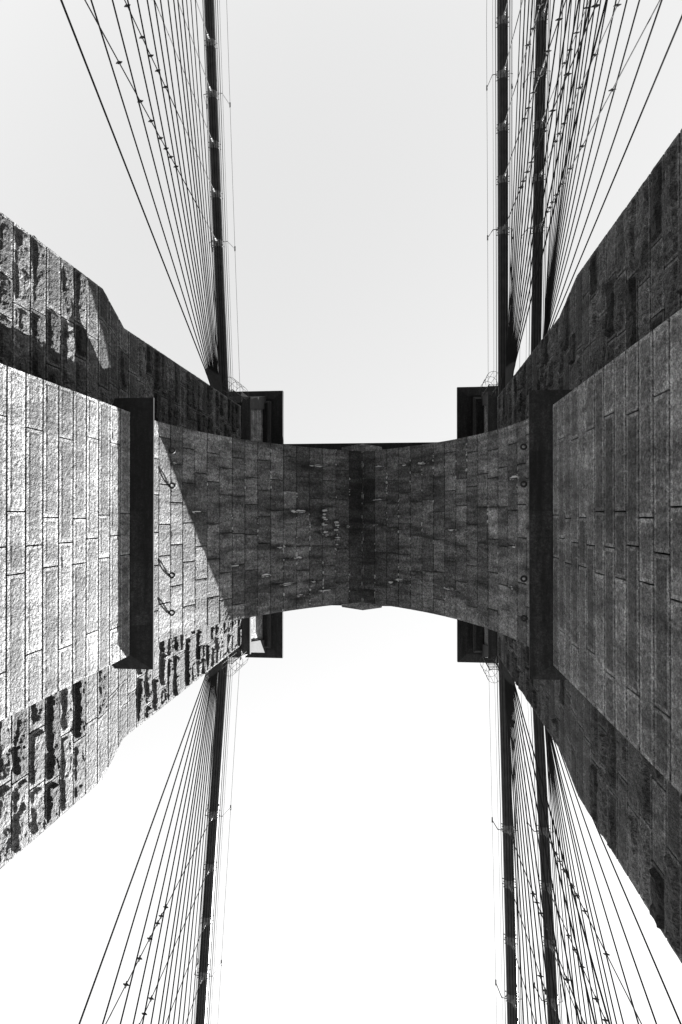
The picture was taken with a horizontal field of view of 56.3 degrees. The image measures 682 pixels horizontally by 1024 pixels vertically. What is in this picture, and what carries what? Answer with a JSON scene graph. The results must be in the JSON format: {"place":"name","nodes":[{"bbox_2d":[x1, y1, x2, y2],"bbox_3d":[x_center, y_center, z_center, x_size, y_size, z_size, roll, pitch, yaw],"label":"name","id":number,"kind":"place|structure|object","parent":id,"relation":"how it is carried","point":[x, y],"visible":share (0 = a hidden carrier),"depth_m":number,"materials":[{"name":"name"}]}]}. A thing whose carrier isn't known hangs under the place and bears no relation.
{"place":"outdoors","nodes":[
{"label":"outdoors","id":0,"kind":"place"},
{"bbox_2d":[0,0,681,1023],"label":"sky","id":1,"kind":"structure","parent":0,"point":[362,854],"materials":[{"name":"white"}]},
{"label":"river","id":2,"kind":"structure","parent":0,"visible":0},
{"bbox_2d":[0,129,681,962],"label":"bridge tower","id":3,"kind":"structure","parent":2,"relation":"on","point":[250,529],"depth_m":14.47,"materials":[{"name":"stone"}]},
{"bbox_2d":[60,0,211,385],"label":"stay rope","id":4,"kind":"object","parent":3,"relation":"attached to","point":[76,39],"visible":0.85,"depth_m":16.51,"materials":[{"name":"metal"}]},
{"bbox_2d":[78,672,207,1023],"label":"stay rope","id":5,"kind":"object","parent":3,"relation":"attached to","point":[87,1001],"visible":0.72,"depth_m":17.16,"materials":[{"name":"metal"}]},
{"bbox_2d":[90,0,211,384],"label":"stay rope","id":6,"kind":"object","parent":3,"relation":"attached to","point":[145,173],"visible":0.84,"depth_m":17.79,"materials":[{"name":"metal"}]},
{"bbox_2d":[102,671,208,1023],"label":"stay rope","id":7,"kind":"object","parent":3,"relation":"attached to","point":[150,863],"visible":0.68,"depth_m":18.23,"materials":[{"name":"metal"}]},
{"bbox_2d":[112,0,211,383],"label":"stay rope","id":8,"kind":"object","parent":3,"relation":"attached to","point":[157,174],"visible":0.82,"depth_m":18.90,"materials":[{"name":"metal"}]},
{"bbox_2d":[120,670,209,1023],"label":"stay rope","id":9,"kind":"object","parent":3,"relation":"attached to","point":[161,860],"visible":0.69,"depth_m":19.30,"materials":[{"name":"metal"}]},
{"bbox_2d":[127,0,212,386],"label":"stay rope","id":10,"kind":"object","parent":3,"relation":"attached to","point":[166,177],"visible":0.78,"depth_m":19.79,"materials":[{"name":"metal"}]},
{"bbox_2d":[132,669,210,1023],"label":"stay rope","id":11,"kind":"object","parent":3,"relation":"attached to","point":[169,858],"visible":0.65,"depth_m":20.03,"materials":[{"name":"metal"}]},
{"bbox_2d":[137,0,213,386],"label":"stay rope","id":12,"kind":"object","parent":3,"relation":"attached to","point":[172,179],"visible":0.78,"depth_m":20.41,"materials":[{"name":"metal"}]},
{"bbox_2d":[142,669,211,1023],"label":"stay rope","id":13,"kind":"object","parent":3,"relation":"attached to","point":[174,858],"visible":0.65,"depth_m":20.62,"materials":[{"name":"metal"}]},
{"bbox_2d":[147,0,213,384],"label":"stay rope","id":14,"kind":"object","parent":3,"relation":"attached to","point":[178,180],"visible":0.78,"depth_m":21.08,"materials":[{"name":"metal"}]},
{"bbox_2d":[150,668,212,1023],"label":"stay rope","id":15,"kind":"object","parent":3,"relation":"attached to","point":[179,857],"visible":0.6,"depth_m":21.20,"materials":[{"name":"metal"}]},
{"bbox_2d":[153,0,214,387],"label":"stay rope","id":16,"kind":"object","parent":3,"relation":"attached to","point":[182,181],"visible":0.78,"depth_m":21.54,"materials":[{"name":"metal"}]},
{"bbox_2d":[158,667,213,1023],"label":"stay rope","id":17,"kind":"object","parent":3,"relation":"attached to","point":[184,855],"visible":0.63,"depth_m":21.79,"materials":[{"name":"metal"}]},
{"bbox_2d":[160,0,215,388],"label":"stay rope","id":18,"kind":"object","parent":3,"relation":"attached to","point":[186,182],"visible":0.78,"depth_m":22.06,"materials":[{"name":"metal"}]},
{"bbox_2d":[162,666,214,1023],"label":"stay rope","id":19,"kind":"object","parent":3,"relation":"attached to","point":[186,854],"visible":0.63,"depth_m":22.11,"materials":[{"name":"metal"}]},
{"bbox_2d":[167,0,216,389],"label":"stay rope","id":20,"kind":"object","parent":3,"relation":"attached to","point":[191,186],"visible":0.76,"depth_m":22.67,"materials":[{"name":"metal"}]},
{"bbox_2d":[168,665,215,1023],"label":"stay rope","id":21,"kind":"object","parent":3,"relation":"attached to","point":[190,853],"visible":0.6,"depth_m":22.56,"materials":[{"name":"metal"}]},
{"bbox_2d":[173,665,216,1023],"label":"stay rope","id":22,"kind":"object","parent":3,"relation":"attached to","point":[193,852],"visible":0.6,"depth_m":22.99,"materials":[{"name":"metal"}]},
{"bbox_2d":[173,0,217,389],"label":"stay rope","id":23,"kind":"object","parent":3,"relation":"attached to","point":[194,183],"visible":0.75,"depth_m":23.08,"materials":[{"name":"metal"}]},
{"bbox_2d":[177,0,218,390],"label":"stay rope","id":24,"kind":"object","parent":3,"relation":"attached to","point":[196,184],"visible":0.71,"depth_m":23.41,"materials":[{"name":"metal"}]},
{"bbox_2d":[178,664,217,1023],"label":"stay rope","id":25,"kind":"object","parent":3,"relation":"attached to","point":[196,851],"visible":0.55,"depth_m":23.39,"materials":[{"name":"metal"}]},
{"bbox_2d":[182,665,217,1023],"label":"stay rope","id":26,"kind":"object","parent":3,"relation":"attached to","point":[199,851],"visible":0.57,"depth_m":23.81,"materials":[{"name":"metal"}]},
{"bbox_2d":[182,0,218,388],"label":"stay rope","id":27,"kind":"object","parent":3,"relation":"attached to","point":[199,185],"visible":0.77,"depth_m":23.84,"materials":[{"name":"metal"}]},
{"bbox_2d":[186,0,219,391],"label":"stay rope","id":28,"kind":"object","parent":3,"relation":"attached to","point":[202,189],"visible":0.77,"depth_m":24.28,"materials":[{"name":"metal"}]},
{"bbox_2d":[187,663,218,1023],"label":"stay rope","id":29,"kind":"object","parent":3,"relation":"attached to","point":[202,849],"visible":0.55,"depth_m":24.25,"materials":[{"name":"metal"}]},
{"bbox_2d":[190,0,220,391],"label":"stay rope","id":30,"kind":"object","parent":3,"relation":"attached to","point":[205,190],"visible":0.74,"depth_m":24.68,"materials":[{"name":"metal"}]},
{"bbox_2d":[191,662,219,1023],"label":"stay rope","id":31,"kind":"object","parent":3,"relation":"attached to","point":[204,849],"visible":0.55,"depth_m":24.62,"materials":[{"name":"metal"}]},
{"bbox_2d":[195,662,220,1023],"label":"stay rope","id":32,"kind":"object","parent":3,"relation":"attached to","point":[207,846],"visible":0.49,"depth_m":25.07,"materials":[{"name":"metal"}]},
{"bbox_2d":[195,0,221,392],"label":"stay rope","id":33,"kind":"object","parent":3,"relation":"attached to","point":[207,191],"visible":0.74,"depth_m":25.10,"materials":[{"name":"metal"}]},
{"bbox_2d":[194,0,231,1023],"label":"cable","id":34,"kind":"object","parent":3,"relation":"attached to","point":[217,202],"visible":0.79,"depth_m":27.39,"materials":[{"name":"paint"}]},
{"bbox_2d":[84,0,224,246],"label":"suspender rope","id":35,"kind":"object","parent":34,"relation":"hanging from","point":[161,138],"visible":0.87,"depth_m":19.13,"materials":[{"name":"metal"}]},
{"bbox_2d":[105,810,220,1023],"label":"suspender rope","id":36,"kind":"object","parent":34,"relation":"hanging from","point":[213,816],"visible":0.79,"depth_m":20.24,"materials":[{"name":"metal"}]},
{"bbox_2d":[124,0,221,199],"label":"suspender rope","id":37,"kind":"object","parent":34,"relation":"hanging from","point":[157,70],"visible":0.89,"depth_m":20.68,"materials":[{"name":"metal"}]},
{"bbox_2d":[208,655,239,1023],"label":"hand wire","id":38,"kind":"object","parent":34,"relation":"attached to","point":[221,848],"visible":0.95,"depth_m":27.96,"materials":[{"name":"metal"}]},
{"bbox_2d":[219,0,239,396],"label":"hand wire","id":39,"kind":"object","parent":3,"relation":"attached to","point":[229,103],"visible":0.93,"depth_m":28.02,"materials":[{"name":"metal"}]},
{"bbox_2d":[486,7,497,287],"bbox_3d":[6.090,-27.611,25.543,0.457,6.108,45.404,-1,-90,6],"label":"hand wire","id":40,"kind":"object","parent":3,"relation":"attached to","point":[487,178],"visible":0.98,"depth_m":26.97,"materials":[{"name":"metal"}]},
{"bbox_2d":[495,0,521,1023],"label":"cable","id":41,"kind":"object","parent":3,"relation":"attached to","point":[502,159],"visible":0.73,"depth_m":26.17,"materials":[{"name":"paint"}]},
{"bbox_2d":[488,661,505,1021],"bbox_3d":[6.441,28.987,25.176,0.394,6.108,45.402,0,-90,6],"label":"hand wire","id":42,"kind":"object","parent":41,"relation":"attached to","point":[493,869],"visible":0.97,"depth_m":26.74,"materials":[{"name":"metal"}]},
{"bbox_2d":[496,0,543,133],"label":"suspender rope","id":43,"kind":"object","parent":41,"relation":"hanging from","point":[501,126],"visible":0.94,"depth_m":23.84,"materials":[{"name":"metal"}]},
{"bbox_2d":[502,878,556,1023],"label":"suspender rope","id":44,"kind":"object","parent":41,"relation":"hanging from","point":[511,886],"visible":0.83,"depth_m":23.62,"materials":[{"name":"metal"}]},
{"bbox_2d":[496,0,565,184],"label":"suspender rope","id":45,"kind":"object","parent":41,"relation":"hanging from","point":[500,178],"visible":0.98,"depth_m":21.47,"materials":[{"name":"metal"}]},
{"bbox_2d":[501,823,585,1023],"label":"suspender rope","id":46,"kind":"object","parent":41,"relation":"hanging from","point":[505,829],"visible":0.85,"depth_m":20.73,"materials":[{"name":"metal"}]},
{"bbox_2d":[496,0,600,235],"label":"suspender rope","id":47,"kind":"object","parent":41,"relation":"hanging from","point":[501,229],"visible":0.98,"depth_m":19.65,"materials":[{"name":"metal"}]},
{"bbox_2d":[505,0,521,385],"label":"stay rope","id":48,"kind":"object","parent":3,"relation":"attached to","point":[513,189],"visible":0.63,"depth_m":25.36,"materials":[{"name":"metal"}]},
{"bbox_2d":[504,670,523,1023],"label":"stay rope","id":49,"kind":"object","parent":3,"relation":"attached to","point":[514,853],"visible":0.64,"depth_m":24.47,"materials":[{"name":"metal"}]},
{"bbox_2d":[506,0,525,375],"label":"stay rope","id":50,"kind":"object","parent":3,"relation":"attached to","point":[516,179],"visible":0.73,"depth_m":24.81,"materials":[{"name":"metal"}]},
{"bbox_2d":[504,666,528,1023],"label":"stay rope","id":51,"kind":"object","parent":3,"relation":"attached to","point":[517,856],"visible":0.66,"depth_m":23.94,"materials":[{"name":"metal"}]},
{"bbox_2d":[506,0,529,384],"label":"stay rope","id":52,"kind":"object","parent":3,"relation":"attached to","point":[518,180],"visible":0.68,"depth_m":24.37,"materials":[{"name":"metal"}]},
{"bbox_2d":[505,667,532,1023],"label":"stay rope","id":53,"kind":"object","parent":3,"relation":"attached to","point":[519,856],"visible":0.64,"depth_m":23.48,"materials":[{"name":"metal"}]},
{"bbox_2d":[507,0,532,377],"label":"stay rope","id":54,"kind":"object","parent":3,"relation":"attached to","point":[520,181],"visible":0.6,"depth_m":24.00,"materials":[{"name":"metal"}]},
{"bbox_2d":[506,671,536,1023],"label":"stay rope","id":55,"kind":"object","parent":3,"relation":"attached to","point":[522,858],"visible":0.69,"depth_m":23.02,"materials":[{"name":"metal"}]},
{"bbox_2d":[507,0,536,383],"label":"stay rope","id":56,"kind":"object","parent":3,"relation":"attached to","point":[522,182],"visible":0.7,"depth_m":23.54,"materials":[{"name":"metal"}]},
{"bbox_2d":[506,669,541,1023],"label":"stay rope","id":57,"kind":"object","parent":3,"relation":"attached to","point":[525,858],"visible":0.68,"depth_m":22.56,"materials":[{"name":"metal"}]},
{"bbox_2d":[508,2,541,378],"bbox_3d":[5.826,-37.148,10.799,0.082,32.257,65.024,1,-90,6],"label":"stay rope","id":58,"kind":"object","parent":3,"relation":"attached to","point":[525,181],"visible":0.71,"depth_m":23.11,"materials":[{"name":"metal"}]},
{"bbox_2d":[507,670,546,1023],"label":"stay rope","id":59,"kind":"object","parent":3,"relation":"attached to","point":[528,858],"visible":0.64,"depth_m":22.05,"materials":[{"name":"metal"}]},
{"bbox_2d":[508,0,548,382],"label":"stay rope","id":60,"kind":"object","parent":3,"relation":"attached to","point":[530,176],"visible":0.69,"depth_m":22.47,"materials":[{"name":"metal"}]},
{"bbox_2d":[508,672,552,1023],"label":"stay rope","id":61,"kind":"object","parent":3,"relation":"attached to","point":[532,861],"visible":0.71,"depth_m":21.48,"materials":[{"name":"metal"}]},
{"bbox_2d":[509,0,554,378],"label":"stay rope","id":62,"kind":"object","parent":3,"relation":"attached to","point":[533,177],"visible":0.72,"depth_m":21.91,"materials":[{"name":"metal"}]},
{"bbox_2d":[509,675,559,1023],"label":"stay rope","id":63,"kind":"object","parent":3,"relation":"attached to","point":[535,859],"visible":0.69,"depth_m":20.94,"materials":[{"name":"metal"}]},
{"bbox_2d":[509,0,562,380],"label":"stay rope","id":64,"kind":"object","parent":3,"relation":"attached to","point":[537,177],"visible":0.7,"depth_m":21.30,"materials":[{"name":"metal"}]},
{"bbox_2d":[509,673,569,1023],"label":"stay rope","id":65,"kind":"object","parent":3,"relation":"attached to","point":[541,862],"visible":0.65,"depth_m":20.09,"materials":[{"name":"metal"}]},
{"bbox_2d":[510,0,570,378],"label":"stay rope","id":66,"kind":"object","parent":3,"relation":"attached to","point":[542,173],"visible":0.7,"depth_m":20.54,"materials":[{"name":"metal"}]},
{"bbox_2d":[510,0,579,379],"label":"stay rope","id":67,"kind":"object","parent":3,"relation":"attached to","point":[547,173],"visible":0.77,"depth_m":19.93,"materials":[{"name":"metal"}]},
{"bbox_2d":[529,0,561,1023],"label":"cable","id":68,"kind":"object","parent":3,"relation":"attached to","point":[536,331],"visible":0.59,"depth_m":26.07,"materials":[{"name":"paint"}]},
{"bbox_2d":[546,737,577,1023],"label":"stay rope","id":69,"kind":"object","parent":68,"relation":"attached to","point":[562,883],"visible":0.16,"depth_m":24.67,"materials":[{"name":"metal"}]},
{"bbox_2d":[546,733,582,1023],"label":"stay rope","id":70,"kind":"object","parent":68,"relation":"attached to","point":[565,886],"visible":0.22,"depth_m":24.23,"materials":[{"name":"metal"}]},
{"bbox_2d":[540,880,607,1023],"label":"suspender rope","id":71,"kind":"object","parent":68,"relation":"hanging from","point":[568,935],"visible":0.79,"depth_m":22.70,"materials":[{"name":"metal"}]},
{"bbox_2d":[532,0,621,182],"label":"suspender rope","id":72,"kind":"object","parent":68,"relation":"hanging from","point":[571,108],"visible":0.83,"depth_m":21.26,"materials":[{"name":"metal"}]},
{"bbox_2d":[537,825,641,1023],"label":"suspender rope","id":73,"kind":"object","parent":68,"relation":"hanging from","point":[546,833],"visible":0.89,"depth_m":21.17,"materials":[{"name":"metal"}]},
{"bbox_2d":[531,0,660,233],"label":"suspender rope","id":74,"kind":"object","parent":68,"relation":"hanging from","point":[570,168],"visible":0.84,"depth_m":19.25,"materials":[{"name":"metal"}]},
{"bbox_2d":[510,675,580,1023],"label":"stay rope","id":75,"kind":"object","parent":3,"relation":"attached to","point":[548,863],"visible":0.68,"depth_m":19.30,"materials":[{"name":"metal"}]},
{"bbox_2d":[511,0,590,376],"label":"stay rope","id":76,"kind":"object","parent":3,"relation":"attached to","point":[554,173],"visible":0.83,"depth_m":19.13,"materials":[{"name":"metal"}]},
{"bbox_2d":[511,677,595,1023],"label":"stay rope","id":77,"kind":"object","parent":3,"relation":"attached to","point":[557,866],"visible":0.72,"depth_m":18.25,"materials":[{"name":"metal"}]},
{"bbox_2d":[543,0,566,334],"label":"stay rope","id":78,"kind":"object","parent":3,"relation":"attached to","point":[555,162],"depth_m":25.59,"materials":[{"name":"metal"}]},
{"bbox_2d":[543,0,571,336],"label":"stay rope","id":79,"kind":"object","parent":3,"relation":"attached to","point":[558,157],"visible":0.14,"depth_m":25.22,"materials":[{"name":"metal"}]},
{"bbox_2d":[511,0,606,378],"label":"stay rope","id":80,"kind":"object","parent":3,"relation":"attached to","point":[561,176],"visible":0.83,"depth_m":18.21,"materials":[{"name":"metal"}]},
{"bbox_2d":[511,676,609,1023],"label":"stay rope","id":81,"kind":"object","parent":3,"relation":"attached to","point":[603,1002],"visible":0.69,"depth_m":17.34,"materials":[{"name":"metal"}]},
{"bbox_2d":[545,0,575,317],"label":"stay rope","id":82,"kind":"object","parent":3,"relation":"attached to","point":[561,156],"visible":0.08,"depth_m":24.84,"materials":[{"name":"metal"}]},
{"bbox_2d":[545,0,580,320],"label":"stay rope","id":83,"kind":"object","parent":3,"relation":"attached to","point":[564,149],"visible":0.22,"depth_m":24.38,"materials":[{"name":"metal"}]},
{"bbox_2d":[545,0,584,321],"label":"stay rope","id":84,"kind":"object","parent":3,"relation":"attached to","point":[566,145],"visible":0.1,"depth_m":23.93,"materials":[{"name":"metal"}]},
{"bbox_2d":[546,731,586,1023],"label":"stay rope","id":85,"kind":"object","parent":3,"relation":"attached to","point":[568,888],"visible":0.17,"depth_m":23.77,"materials":[{"name":"metal"}]},
{"bbox_2d":[545,0,587,323],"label":"stay rope","id":86,"kind":"object","parent":3,"relation":"attached to","point":[567,158],"visible":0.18,"depth_m":23.74,"materials":[{"name":"metal"}]},
{"bbox_2d":[545,0,591,325],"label":"stay rope","id":87,"kind":"object","parent":3,"relation":"attached to","point":[569,153],"visible":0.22,"depth_m":23.69,"materials":[{"name":"metal"}]},
{"bbox_2d":[546,729,591,1023],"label":"stay rope","id":88,"kind":"object","parent":3,"relation":"attached to","point":[569,877],"visible":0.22,"depth_m":23.84,"materials":[{"name":"metal"}]},
{"bbox_2d":[545,0,595,327],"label":"stay rope","id":89,"kind":"object","parent":3,"relation":"attached to","point":[571,156],"visible":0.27,"depth_m":23.39,"materials":[{"name":"metal"}]},
{"bbox_2d":[547,731,596,1023],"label":"stay rope","id":90,"kind":"object","parent":3,"relation":"attached to","point":[573,884],"visible":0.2,"depth_m":23.32,"materials":[{"name":"metal"}]},
{"bbox_2d":[545,0,600,329],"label":"stay rope","id":91,"kind":"object","parent":3,"relation":"attached to","point":[574,158],"visible":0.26,"depth_m":23.01,"materials":[{"name":"metal"}]},
{"bbox_2d":[548,732,602,1023],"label":"stay rope","id":92,"kind":"object","parent":3,"relation":"attached to","point":[574,876],"visible":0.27,"depth_m":23.10,"materials":[{"name":"metal"}]},
{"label":"road","id":93,"kind":"structure","parent":0,"visible":0},
{"bbox_2d":[545,0,607,331],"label":"stay rope","id":94,"kind":"object","parent":93,"relation":"attached to","point":[578,156],"visible":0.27,"depth_m":22.53,"materials":[{"name":"metal"}]},
{"bbox_2d":[549,735,611,1023],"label":"stay rope","id":95,"kind":"object","parent":93,"relation":"attached to","point":[583,890],"visible":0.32,"depth_m":22.01,"materials":[{"name":"metal"}]},
{"bbox_2d":[545,0,616,333],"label":"stay rope","id":96,"kind":"object","parent":93,"relation":"attached to","point":[582,159],"visible":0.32,"depth_m":22.05,"materials":[{"name":"metal"}]},
{"bbox_2d":[549,734,616,1023],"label":"stay rope","id":97,"kind":"object","parent":93,"relation":"attached to","point":[585,887],"visible":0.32,"depth_m":21.78,"materials":[{"name":"metal"}]},
{"bbox_2d":[545,0,627,334],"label":"stay rope","id":98,"kind":"object","parent":93,"relation":"attached to","point":[589,155],"visible":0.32,"depth_m":21.25,"materials":[{"name":"metal"}]},
{"bbox_2d":[550,735,623,1023],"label":"stay rope","id":99,"kind":"object","parent":93,"relation":"attached to","point":[588,882],"visible":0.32,"depth_m":21.60,"materials":[{"name":"metal"}]},
{"bbox_2d":[546,0,639,333],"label":"stay rope","id":100,"kind":"object","parent":93,"relation":"attached to","point":[596,155],"visible":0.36,"depth_m":20.51,"materials":[{"name":"metal"}]},
{"bbox_2d":[554,742,638,1023],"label":"stay rope","id":101,"kind":"object","parent":93,"relation":"attached to","point":[598,889],"visible":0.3,"depth_m":20.33,"materials":[{"name":"metal"}]},
{"bbox_2d":[548,0,662,330],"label":"stay rope","id":102,"kind":"object","parent":93,"relation":"attached to","point":[610,151],"visible":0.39,"depth_m":19.16,"materials":[{"name":"metal"}]},
{"bbox_2d":[559,749,656,1023],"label":"stay rope","id":103,"kind":"object","parent":93,"relation":"attached to","point":[611,896],"visible":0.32,"depth_m":19.13,"materials":[{"name":"metal"}]},
{"bbox_2d":[552,15,681,324],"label":"stay rope","id":104,"kind":"object","parent":93,"relation":"attached to","point":[676,29],"visible":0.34,"depth_m":18.06,"materials":[{"name":"metal"}]},
{"bbox_2d":[593,821,681,1023],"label":"stay rope","id":105,"kind":"object","parent":93,"relation":"attached to","point":[640,930],"visible":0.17,"depth_m":17.00,"materials":[{"name":"metal"}]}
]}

